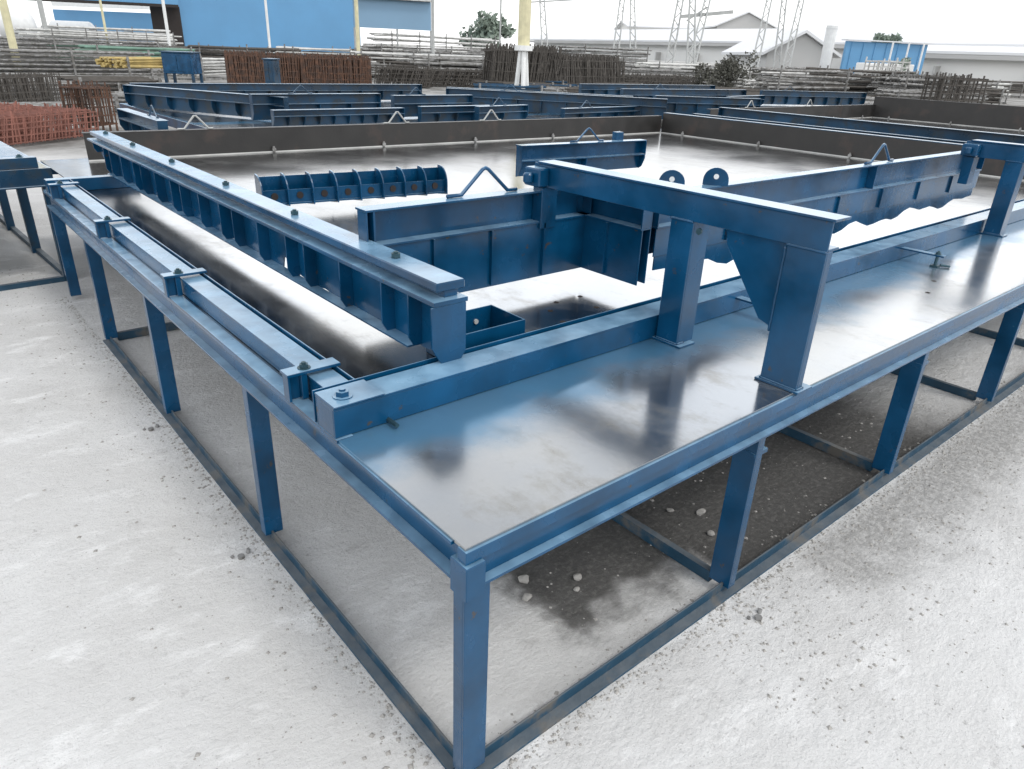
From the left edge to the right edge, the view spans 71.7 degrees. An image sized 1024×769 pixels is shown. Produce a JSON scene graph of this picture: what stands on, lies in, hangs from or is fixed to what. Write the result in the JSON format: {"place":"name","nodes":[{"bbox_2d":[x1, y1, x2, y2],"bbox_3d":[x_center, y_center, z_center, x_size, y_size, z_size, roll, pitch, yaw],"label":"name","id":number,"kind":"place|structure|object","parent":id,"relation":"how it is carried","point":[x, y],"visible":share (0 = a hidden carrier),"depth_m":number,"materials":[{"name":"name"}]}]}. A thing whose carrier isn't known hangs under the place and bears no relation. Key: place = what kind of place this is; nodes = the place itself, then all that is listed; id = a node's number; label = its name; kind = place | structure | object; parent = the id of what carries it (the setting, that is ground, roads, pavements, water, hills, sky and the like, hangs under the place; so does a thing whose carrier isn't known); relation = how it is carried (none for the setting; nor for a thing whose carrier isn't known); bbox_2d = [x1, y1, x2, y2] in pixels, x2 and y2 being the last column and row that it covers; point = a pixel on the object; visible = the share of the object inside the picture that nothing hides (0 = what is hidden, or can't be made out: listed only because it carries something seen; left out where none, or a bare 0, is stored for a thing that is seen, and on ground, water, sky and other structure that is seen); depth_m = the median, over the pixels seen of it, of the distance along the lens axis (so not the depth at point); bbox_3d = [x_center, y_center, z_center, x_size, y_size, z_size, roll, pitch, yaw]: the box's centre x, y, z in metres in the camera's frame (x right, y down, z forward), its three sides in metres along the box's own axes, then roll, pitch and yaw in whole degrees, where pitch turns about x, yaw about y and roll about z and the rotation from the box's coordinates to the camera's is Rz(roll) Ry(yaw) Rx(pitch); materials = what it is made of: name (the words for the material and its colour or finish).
{"place":"outdoors","nodes":[
{"label":"outdoors","id":0,"kind":"place"},
{"bbox_2d":[0,47,1023,768],"bbox_3d":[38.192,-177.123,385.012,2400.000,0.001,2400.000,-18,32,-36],"label":"ground","id":1,"kind":"structure","parent":0,"point":[70,685],"depth_m":2.54,"materials":[{"name":"concrete"}]},
{"bbox_2d":[0,0,22,70],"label":"steel pole","id":2,"kind":"object","parent":1,"relation":"on","point":[8,26],"depth_m":26.62,"materials":[{"name":"metal"}]},
{"bbox_2d":[0,6,37,37],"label":"storage tank","id":3,"kind":"object","parent":1,"relation":"on","point":[21,17],"visible":0.51,"depth_m":55.45,"materials":[{"name":"metal"}]},
{"bbox_2d":[0,141,65,290],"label":"casting table","id":4,"kind":"object","parent":1,"relation":"on","point":[20,172],"visible":0.82,"depth_m":5.51,"materials":[{"name":"metal"}]},
{"bbox_2d":[0,71,65,101],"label":"rebar cage","id":5,"kind":"object","parent":1,"relation":"on","point":[23,93],"visible":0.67,"depth_m":18.08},
{"bbox_2d":[0,101,98,144],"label":"rebar cage","id":6,"kind":"object","parent":1,"relation":"on","point":[21,124],"visible":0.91,"depth_m":12.72,"materials":[{"name":"metal"}]},
{"bbox_2d":[0,79,127,101],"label":"bar stack","id":7,"kind":"object","parent":1,"relation":"on","point":[119,86],"visible":0.21,"depth_m":20.64,"materials":[{"name":"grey metal"}]},
{"bbox_2d":[0,48,162,79],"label":"bar stack","id":8,"kind":"object","parent":1,"relation":"on","point":[80,64],"visible":0.71,"depth_m":27.05,"materials":[{"name":"grey metal"}]},
{"bbox_2d":[0,36,163,72],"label":"bar stack","id":9,"kind":"object","parent":1,"relation":"on","point":[45,41],"visible":0.35,"depth_m":35.74,"materials":[{"name":"grey metal"}]},
{"bbox_2d":[58,80,118,130],"bbox_3d":[-8.530,-5.607,14.270,0.750,0.972,0.604,9,26,13],"label":"rebar cage","id":10,"kind":"object","parent":1,"relation":"on","point":[79,94],"visible":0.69,"depth_m":14.15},
{"bbox_2d":[14,27,182,47],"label":"bar stack","id":11,"kind":"object","parent":1,"relation":"on","point":[146,39],"visible":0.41,"depth_m":51.33,"materials":[{"name":"metal"}]},
{"bbox_2d":[40,23,176,45],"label":"bar stack","id":12,"kind":"object","parent":1,"relation":"on","point":[97,29],"visible":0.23,"depth_m":64.09,"materials":[{"name":"metal"}]},
{"bbox_2d":[58,76,161,102],"bbox_3d":[-12.472,-9.218,21.981,2.683,0.674,2.718,-18,32,-36],"label":"bar stack","id":13,"kind":"object","parent":1,"relation":"on","point":[125,79],"visible":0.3,"depth_m":21.28,"materials":[{"name":"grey metal"}]},
{"bbox_2d":[95,57,168,81],"bbox_3d":[-14.155,-11.627,26.436,1.500,1.128,2.367,8,26,12],"label":"bar stack","id":14,"kind":"object","parent":1,"relation":"on","point":[129,63],"visible":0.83,"depth_m":25.55,"materials":[{"name":"paint"}]},
{"bbox_2d":[74,43,196,76],"bbox_3d":[-19.158,-16.668,36.403,5.442,1.426,2.520,-18,32,-36],"label":"pipe stack","id":15,"kind":"object","parent":1,"relation":"on","point":[102,47],"visible":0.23,"depth_m":35.55,"materials":[{"name":"grey metal"}]},
{"bbox_2d":[0,0,360,54],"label":"blue shed","id":16,"kind":"structure","parent":1,"relation":"on","point":[302,23],"depth_m":87.86,"materials":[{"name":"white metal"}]},
{"bbox_2d":[159,51,203,82],"bbox_3d":[-10.751,-10.129,23.203,1.010,1.410,0.860,1,25,-3],"label":"steel cabinet","id":17,"kind":"object","parent":1,"relation":"on","point":[174,63],"visible":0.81,"depth_m":22.73,"materials":[{"name":"metal"}]},
{"bbox_2d":[171,56,226,80],"bbox_3d":[-15.189,-15.624,34.944,1.800,1.064,3.541,7,26,10],"label":"bar stack","id":18,"kind":"object","parent":1,"relation":"on","point":[209,66],"visible":0.48,"depth_m":34.69,"materials":[{"name":"metal"}]},
{"bbox_2d":[187,42,300,72],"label":"bar stack","id":19,"kind":"object","parent":1,"relation":"on","point":[247,48],"visible":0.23,"depth_m":41.35,"materials":[{"name":"grey metal"}]},
{"bbox_2d":[223,50,299,83],"bbox_3d":[-11.045,-13.976,31.360,3.070,1.425,1.260,-8,27,-21],"label":"rebar cage","id":20,"kind":"object","parent":1,"relation":"on","point":[242,66],"visible":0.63,"depth_m":30.82,"materials":[{"name":"metal"}]},
{"bbox_2d":[262,58,280,82],"bbox_3d":[-8.188,-10.461,24.271,0.380,1.290,0.860,1,25,-3],"label":"steel cabinet","id":21,"kind":"object","parent":1,"relation":"on","point":[271,70],"visible":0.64,"depth_m":23.87,"materials":[{"name":"metal"}]},
{"bbox_2d":[276,44,353,54],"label":"bar stack","id":22,"kind":"object","parent":1,"relation":"on","point":[325,49],"visible":0.22,"depth_m":45.25,"materials":[{"name":"metal"}]},
{"bbox_2d":[296,52,371,83],"bbox_3d":[-8.108,-14.347,32.403,3.254,1.425,1.261,-7,27,-20],"label":"rebar cage","id":23,"kind":"object","parent":1,"relation":"on","point":[317,68],"visible":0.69,"depth_m":31.93,"materials":[{"name":"metal"}]},
{"bbox_2d":[119,100,559,128],"bbox_3d":[-2.074,-4.554,12.805,8.024,0.780,4.250,-18,32,-36],"label":"casting table","id":24,"kind":"object","parent":1,"relation":"on","point":[178,119],"visible":0.03,"depth_m":10.08,"materials":[{"name":"metal"}]},
{"bbox_2d":[122,85,288,116],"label":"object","id":25,"kind":"object","parent":24,"relation":"on","point":[217,102],"visible":0.87,"depth_m":10.46,"materials":[{"name":"blue paint"}]},
{"bbox_2d":[129,83,421,99],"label":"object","id":26,"kind":"object","parent":24,"relation":"on","point":[386,91],"visible":0.42,"depth_m":13.24,"materials":[{"name":"blue paint"}]},
{"bbox_2d":[249,85,380,120],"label":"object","id":27,"kind":"object","parent":24,"relation":"on","point":[260,108],"visible":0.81,"depth_m":10.18,"materials":[{"name":"blue paint"}]},
{"bbox_2d":[390,87,472,116],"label":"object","id":28,"kind":"object","parent":24,"relation":"on","point":[409,103],"visible":0.74,"depth_m":11.16,"materials":[{"name":"blue paint"}]},
{"bbox_2d":[446,84,667,118],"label":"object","id":29,"kind":"object","parent":24,"relation":"on","point":[539,102],"visible":0.66,"depth_m":12.75,"materials":[{"name":"blue paint"}]},
{"bbox_2d":[353,0,431,53],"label":"awning","id":30,"kind":"object","parent":1,"relation":"on","point":[403,14],"visible":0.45,"depth_m":57.92,"materials":[{"name":"metal"}]},
{"bbox_2d":[373,65,435,87],"bbox_3d":[-5.231,-15.334,35.211,3.054,0.985,1.551,2,25,-1],"label":"rebar cage","id":31,"kind":"object","parent":1,"relation":"on","point":[415,73],"visible":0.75,"depth_m":34.69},
{"bbox_2d":[350,49,465,77],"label":"bar stack","id":32,"kind":"object","parent":1,"relation":"on","point":[361,52],"visible":0.14,"depth_m":43.62,"materials":[{"name":"metal"}]},
{"bbox_2d":[360,43,484,56],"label":"bar stack","id":33,"kind":"object","parent":1,"relation":"on","point":[405,49],"visible":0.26,"depth_m":51.86,"materials":[{"name":"grey metal"}]},
{"bbox_2d":[363,30,501,55],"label":"bar stack","id":34,"kind":"object","parent":1,"relation":"on","point":[462,45],"visible":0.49,"depth_m":66.93,"materials":[{"name":"metal"}]},
{"bbox_2d":[408,54,486,83],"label":"bar stack","id":35,"kind":"object","parent":1,"relation":"on","point":[426,63],"visible":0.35,"depth_m":40.99,"materials":[{"name":"grey metal"}]},
{"bbox_2d":[428,68,481,86],"bbox_3d":[-2.917,-16.376,37.788,3.435,0.902,1.546,-7,27,-20],"label":"rebar cage","id":36,"kind":"object","parent":1,"relation":"on","point":[467,77],"visible":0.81,"depth_m":37.29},
{"bbox_2d":[434,53,486,80],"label":"bar stack","id":37,"kind":"object","parent":1,"relation":"on","point":[460,56],"visible":0.25,"depth_m":42.24,"materials":[{"name":"metal"}]},
{"bbox_2d":[470,10,516,46],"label":"tree","id":38,"kind":"object","parent":1,"relation":"on","point":[487,24],"visible":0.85,"depth_m":117.25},
{"bbox_2d":[473,83,545,91],"bbox_3d":[-0.086,-12.957,31.174,3.250,0.536,2.500,3,25,1],"label":"steel beam","id":39,"kind":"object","parent":1,"relation":"on","point":[504,86],"visible":0.32,"depth_m":30.22,"materials":[{"name":"metal"}]},
{"bbox_2d":[480,42,565,83],"bbox_3d":[0.515,-15.447,34.619,3.842,2.176,1.662,-6,26,-18],"label":"rebar cage","id":40,"kind":"object","parent":1,"relation":"on","point":[500,64],"visible":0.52,"depth_m":33.96,"materials":[{"name":"metal"}]},
{"bbox_2d":[514,0,532,88],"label":"steel pole","id":41,"kind":"object","parent":1,"relation":"on","point":[523,47],"visible":0.72,"depth_m":29.69,"materials":[{"name":"metal"}]},
{"bbox_2d":[40,129,1023,768],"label":"casting table","id":42,"kind":"object","parent":1,"relation":"on","point":[472,497],"visible":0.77,"depth_m":2.64,"materials":[{"name":"metal"}]},
{"bbox_2d":[44,175,128,192],"bbox_3d":[-3.004,-1.447,5.080,0.580,0.085,0.090,-18,32,-36],"label":"end rail","id":43,"kind":"object","parent":42,"relation":"on","point":[96,182],"visible":0.58,"depth_m":5.05,"materials":[{"name":"metal"}]},
{"bbox_2d":[93,216,130,238],"bbox_3d":[-2.180,-0.867,3.874,0.177,0.114,0.056,-18,32,-36],"label":"rail clamp","id":44,"kind":"object","parent":42,"relation":"on","point":[102,226],"visible":1,"depth_m":3.84,"materials":[{"name":"metal"}]},
{"bbox_2d":[160,268,206,297],"bbox_3d":[-1.406,-0.447,3.045,0.177,0.114,0.056,-18,32,-36],"label":"rail clamp","id":45,"kind":"object","parent":42,"relation":"on","point":[172,285],"visible":1,"depth_m":3.01,"materials":[{"name":"metal"}]},
{"bbox_2d":[55,179,353,397],"bbox_3d":[-1.810,-0.671,3.527,0.097,0.084,4.125,-18,32,-36],"label":"edge rail","id":46,"kind":"object","parent":42,"relation":"on","point":[275,345],"visible":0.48,"depth_m":2.79,"materials":[{"name":"metal"}]},
{"bbox_2d":[87,130,467,362],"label":"side form beam","id":47,"kind":"structure","parent":42,"relation":"on","point":[404,299],"depth_m":2.83,"materials":[{"name":"metal"}]},
{"bbox_2d":[280,357,340,402],"bbox_3d":[-0.625,-0.023,2.209,0.177,0.114,0.056,-18,32,-36],"label":"rail clamp","id":48,"kind":"object","parent":42,"relation":"on","point":[295,382],"visible":1,"depth_m":2.18,"materials":[{"name":"metal"}]},
{"bbox_2d":[254,164,447,205],"bbox_3d":[-1.034,-1.326,4.734,1.288,0.205,0.146,-14,29,-30],"label":"hinge bracket row","id":49,"kind":"object","parent":42,"relation":"attached to","point":[307,187],"visible":0.91,"depth_m":4.71,"materials":[{"name":"blue paint"}]},
{"bbox_2d":[81,110,661,161],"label":"upstand wall","id":50,"kind":"structure","parent":42,"relation":"on","point":[185,142],"depth_m":7.65,"materials":[{"name":"metal"}]},
{"bbox_2d":[426,305,524,356],"bbox_3d":[-0.130,-0.177,2.573,0.300,0.123,0.206,-18,32,-36],"label":"steel corner box","id":51,"kind":"object","parent":42,"relation":"on","point":[487,324],"visible":0.37,"depth_m":2.61,"materials":[{"name":"blue paint"}]},
{"bbox_2d":[515,127,646,176],"bbox_3d":[0.593,-1.962,5.931,1.350,0.359,0.130,-15,30,-32],"label":"channel block","id":52,"kind":"object","parent":42,"relation":"on","point":[617,151],"depth_m":5.97,"materials":[{"name":"blue paint"}]},
{"bbox_2d":[312,199,1023,438],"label":"cross stop rail","id":53,"kind":"object","parent":42,"relation":"on","point":[352,406],"visible":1,"depth_m":2.44,"materials":[{"name":"metal"}]},
{"bbox_2d":[523,160,851,394],"bbox_3d":[0.528,-0.468,2.713,0.200,0.581,1.375,-18,32,-36],"label":"bracket frame","id":54,"kind":"object","parent":42,"relation":"on","point":[781,253],"visible":1,"depth_m":2.42,"materials":[{"name":"blue paint"}]},
{"bbox_2d":[355,166,591,292],"bbox_3d":[-0.105,-0.658,2.974,1.170,0.499,0.085,-18,32,-36],"label":"suspended side form","id":55,"kind":"object","parent":54,"relation":"hanging from","point":[480,240],"visible":0.62,"depth_m":2.96,"materials":[{"name":"blue paint"}]},
{"bbox_2d":[576,195,652,285],"bbox_3d":[0.454,-0.689,3.221,0.085,0.385,0.400,-18,32,-36],"label":"suspended side form","id":56,"kind":"object","parent":55,"relation":"attached to","point":[616,240],"visible":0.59,"depth_m":3.19,"materials":[{"name":"blue paint"}]},
{"bbox_2d":[660,112,1023,180],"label":"upstand wall","id":57,"kind":"structure","parent":42,"relation":"on","point":[862,146],"depth_m":8.80,"materials":[{"name":"metal"}]},
{"bbox_2d":[692,113,966,143],"bbox_3d":[4.235,-3.369,9.558,0.080,0.190,4.400,-18,32,-36],"label":"steel beam","id":58,"kind":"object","parent":57,"relation":"attached to","point":[859,131],"visible":0.11,"depth_m":9.42,"materials":[{"name":"metal"}]},
{"bbox_2d":[957,139,1023,236],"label":"bracket frame","id":59,"kind":"object","parent":42,"relation":"on","point":[1011,177],"visible":1,"depth_m":4.68,"materials":[{"name":"blue paint"}]},
{"bbox_2d":[648,143,984,269],"bbox_3d":[2.053,-1.157,4.209,3.750,0.509,0.076,-18,32,-36],"label":"suspended side form","id":60,"kind":"object","parent":59,"relation":"hanging from","point":[869,193],"visible":0.57,"depth_m":4.20,"materials":[{"name":"blue paint"}]},
{"bbox_2d":[702,167,728,185],"bbox_3d":[0.944,-0.960,3.271,0.116,0.080,0.015,8,26,13],"label":"lifting lug","id":61,"kind":"object","parent":60,"relation":"attached to","point":[717,176],"visible":1,"depth_m":3.27,"materials":[{"name":"blue paint"}]},
{"bbox_2d":[538,52,626,84],"bbox_3d":[3.473,-16.011,36.438,5.484,1.852,1.730,-18,32,-36],"label":"rebar cage","id":62,"kind":"object","parent":1,"relation":"on","point":[585,68],"visible":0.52,"depth_m":35.88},
{"bbox_2d":[557,44,651,67],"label":"bar stack","id":63,"kind":"object","parent":1,"relation":"on","point":[582,51],"visible":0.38,"depth_m":54.52,"materials":[{"name":"grey metal"}]},
{"bbox_2d":[614,21,702,29],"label":"factory hall","id":64,"kind":"structure","parent":1,"relation":"on","point":[645,25],"depth_m":176.19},
{"bbox_2d":[621,73,698,84],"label":"rebar cage","id":65,"kind":"object","parent":1,"relation":"on","point":[673,79],"visible":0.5,"depth_m":40.08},
{"bbox_2d":[621,67,716,84],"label":"bar stack","id":66,"kind":"object","parent":1,"relation":"on","point":[645,70],"visible":0.21,"depth_m":49.07,"materials":[{"name":"grey metal"}]},
{"bbox_2d":[665,0,683,65],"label":"lattice mast","id":67,"kind":"object","parent":1,"relation":"on","point":[672,31],"visible":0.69,"depth_m":66.58,"materials":[{"name":"metal"}]},
{"bbox_2d":[634,61,719,85],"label":"bar stack","id":68,"kind":"object","parent":1,"relation":"on","point":[652,65],"visible":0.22,"depth_m":51.23,"materials":[{"name":"metal"}]},
{"bbox_2d":[685,0,695,66],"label":"lattice mast","id":69,"kind":"object","parent":1,"relation":"on","point":[688,33],"visible":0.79,"depth_m":60.57,"materials":[{"name":"metal"}]},
{"bbox_2d":[654,95,761,113],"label":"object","id":70,"kind":"object","parent":1,"relation":"on","point":[687,105],"visible":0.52,"depth_m":13.99,"materials":[{"name":"blue paint"}]},
{"bbox_2d":[691,50,760,87],"bbox_3d":[12.486,-17.802,40.428,3.944,2.393,3.847,-18,32,-36],"label":"tree","id":71,"kind":"object","parent":1,"relation":"on","point":[728,69],"visible":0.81,"depth_m":39.82,"materials":[{"name":"green plant"}]},
{"bbox_2d":[700,11,777,28],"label":"gable shed","id":72,"kind":"structure","parent":1,"relation":"on","point":[747,20],"depth_m":162.93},
{"bbox_2d":[677,104,824,114],"bbox_3d":[4.527,-7.339,19.306,9.524,0.780,5.250,-18,32,-36],"label":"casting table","id":73,"kind":"object","parent":1,"relation":"on","point":[770,105],"depth_m":18.37,"materials":[{"name":"metal"}]},
{"bbox_2d":[578,84,715,94],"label":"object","id":74,"kind":"object","parent":73,"relation":"on","point":[608,89],"visible":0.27,"depth_m":18.15,"materials":[{"name":"blue paint"}]},
{"bbox_2d":[620,84,746,97],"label":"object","id":75,"kind":"object","parent":73,"relation":"on","point":[646,93],"visible":0.63,"depth_m":16.63,"materials":[{"name":"blue paint"}]},
{"bbox_2d":[759,86,866,104],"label":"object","id":76,"kind":"object","parent":73,"relation":"on","point":[785,97],"visible":0.88,"depth_m":18.62,"materials":[{"name":"blue paint"}]},
{"bbox_2d":[530,27,1023,68],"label":"factory hall","id":77,"kind":"structure","parent":1,"relation":"on","point":[715,43],"depth_m":109.40,"materials":[{"name":"metal"}]},
{"bbox_2d":[772,0,786,67],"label":"lattice mast","id":78,"kind":"object","parent":1,"relation":"on","point":[778,32],"visible":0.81,"depth_m":76.72,"materials":[{"name":"metal"}]},
{"bbox_2d":[721,30,841,67],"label":"gable shed","id":79,"kind":"structure","parent":1,"relation":"on","point":[807,51],"depth_m":78.58,"materials":[{"name":"metal"}]},
{"bbox_2d":[783,0,804,67],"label":"lattice mast","id":80,"kind":"object","parent":1,"relation":"on","point":[791,33],"visible":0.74,"depth_m":73.58,"materials":[{"name":"metal"}]},
{"bbox_2d":[750,65,852,91],"bbox_3d":[14.619,-15.384,36.263,4.378,1.676,2.900,-1,25,-7],"label":"bar stack","id":81,"kind":"object","parent":1,"relation":"on","point":[778,86],"visible":0.78,"depth_m":35.16,"materials":[{"name":"grey metal"}]},
{"bbox_2d":[819,25,838,67],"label":"white silo","id":82,"kind":"object","parent":1,"relation":"on","point":[828,45],"visible":0.83,"depth_m":73.55,"materials":[{"name":"paint"}]},
{"bbox_2d":[806,65,913,93],"bbox_3d":[18.757,-16.448,38.794,4.943,1.752,2.900,5,25,7],"label":"bar stack","id":83,"kind":"object","parent":1,"relation":"on","point":[856,76],"visible":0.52,"depth_m":37.68,"materials":[{"name":"grey metal"}]},
{"bbox_2d":[861,57,910,90],"bbox_3d":[20.604,-16.924,39.356,1.850,2.271,1.627,2,25,-1],"label":"stacked rack","id":84,"kind":"object","parent":1,"relation":"on","point":[889,62],"visible":0.53,"depth_m":38.58,"materials":[{"name":"metal"}]},
{"bbox_2d":[840,39,932,74],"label":"blue shed","id":85,"kind":"structure","parent":1,"relation":"on","point":[855,51],"depth_m":66.71,"materials":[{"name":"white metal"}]},
{"bbox_2d":[866,75,956,95],"bbox_3d":[20.531,-15.213,36.662,3.666,1.458,2.900,-4,26,-12],"label":"bar stack","id":86,"kind":"object","parent":1,"relation":"on","point":[899,85],"visible":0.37,"depth_m":35.71,"materials":[{"name":"grey metal"}]},
{"bbox_2d":[889,70,959,89],"bbox_3d":[21.209,-15.243,36.532,2.917,1.671,1.727,2,25,-1],"label":"stacked rack","id":87,"kind":"object","parent":1,"relation":"on","point":[917,76],"visible":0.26,"depth_m":35.78,"materials":[{"name":"grey metal"}]},
{"bbox_2d":[874,89,987,103],"bbox_3d":[20.386,-14.021,34.825,5.093,0.848,2.300,2,25,-1],"label":"bar stack","id":88,"kind":"object","parent":1,"relation":"on","point":[909,94],"visible":0.34,"depth_m":33.93,"materials":[{"name":"grey metal"}]},
{"bbox_2d":[852,117,1023,134],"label":"casting table","id":89,"kind":"object","parent":1,"relation":"on","point":[995,130],"depth_m":13.87,"materials":[{"name":"metal"}]},
{"bbox_2d":[708,99,874,118],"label":"upstand wall","id":90,"kind":"structure","parent":89,"relation":"on","point":[852,111],"depth_m":14.14,"materials":[{"name":"metal"}]},
{"bbox_2d":[718,107,1023,143],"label":"rail","id":91,"kind":"object","parent":89,"relation":"attached to","point":[918,130],"visible":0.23,"depth_m":9.59,"materials":[{"name":"metal"}]},
{"bbox_2d":[873,96,1023,130],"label":"upstand wall","id":92,"kind":"structure","parent":89,"relation":"on","point":[1007,117],"depth_m":14.24,"materials":[{"name":"metal"}]},
{"bbox_2d":[920,72,992,103],"bbox_3d":[20.263,-13.369,32.464,2.294,1.664,1.627,2,25,-1],"label":"cage","id":93,"kind":"object","parent":1,"relation":"on","point":[958,85],"visible":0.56,"depth_m":31.90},
{"bbox_2d":[920,45,1023,88],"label":"factory hall","id":94,"kind":"structure","parent":1,"relation":"on","point":[1001,63],"depth_m":71.61,"materials":[{"name":"metal"}]},
{"bbox_2d":[964,80,1023,97],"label":"bar stack","id":95,"kind":"object","parent":1,"relation":"on","point":[1016,88],"visible":0.24,"depth_m":54.28,"materials":[{"name":"grey metal"}]},
{"bbox_2d":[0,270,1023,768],"bbox_3d":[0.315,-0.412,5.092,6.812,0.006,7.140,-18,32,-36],"label":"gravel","id":96,"kind":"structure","parent":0,"point":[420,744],"depth_m":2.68,"materials":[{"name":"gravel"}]},
{"bbox_2d":[7,0,1023,49],"label":"sky","id":97,"kind":"structure","parent":0,"point":[450,16],"materials":[{"name":"white"}]},
{"bbox_3d":[-1.133,-3.115,9.818,7.324,0.780,1.650,-18,32,-36],"label":"casting table","id":98,"kind":"object","parent":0,"visible":0},
{"bbox_2d":[116,105,168,130],"bbox_3d":[-3.846,-2.735,7.369,0.110,0.374,1.500,-18,32,-36],"label":"steel beam","id":99,"kind":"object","parent":98,"relation":"on","point":[131,120],"visible":0.74,"depth_m":7.47,"materials":[{"name":"metal"}]},
{"bbox_2d":[270,107,404,125],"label":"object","id":100,"kind":"object","parent":98,"relation":"on","point":[285,117],"visible":0.96,"depth_m":9.61,"materials":[{"name":"blue paint"}]},
{"bbox_2d":[417,105,489,121],"bbox_3d":[-0.833,-4.034,10.566,1.300,0.230,0.110,-18,32,-36],"label":"steel beam","id":101,"kind":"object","parent":98,"relation":"on","point":[446,113],"visible":0.62,"depth_m":10.49,"materials":[{"name":"metal"}]},
{"bbox_2d":[474,98,528,120],"bbox_3d":[-0.151,-4.185,10.800,0.110,0.354,1.100,23,32,37],"label":"steel beam","id":102,"kind":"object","parent":98,"relation":"on","point":[506,112],"visible":0.91,"depth_m":10.83,"materials":[{"name":"metal"}]},
{"bbox_2d":[560,100,640,117],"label":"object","id":103,"kind":"object","parent":98,"relation":"on","point":[592,111],"visible":0.74,"depth_m":11.86,"materials":[{"name":"blue paint"}]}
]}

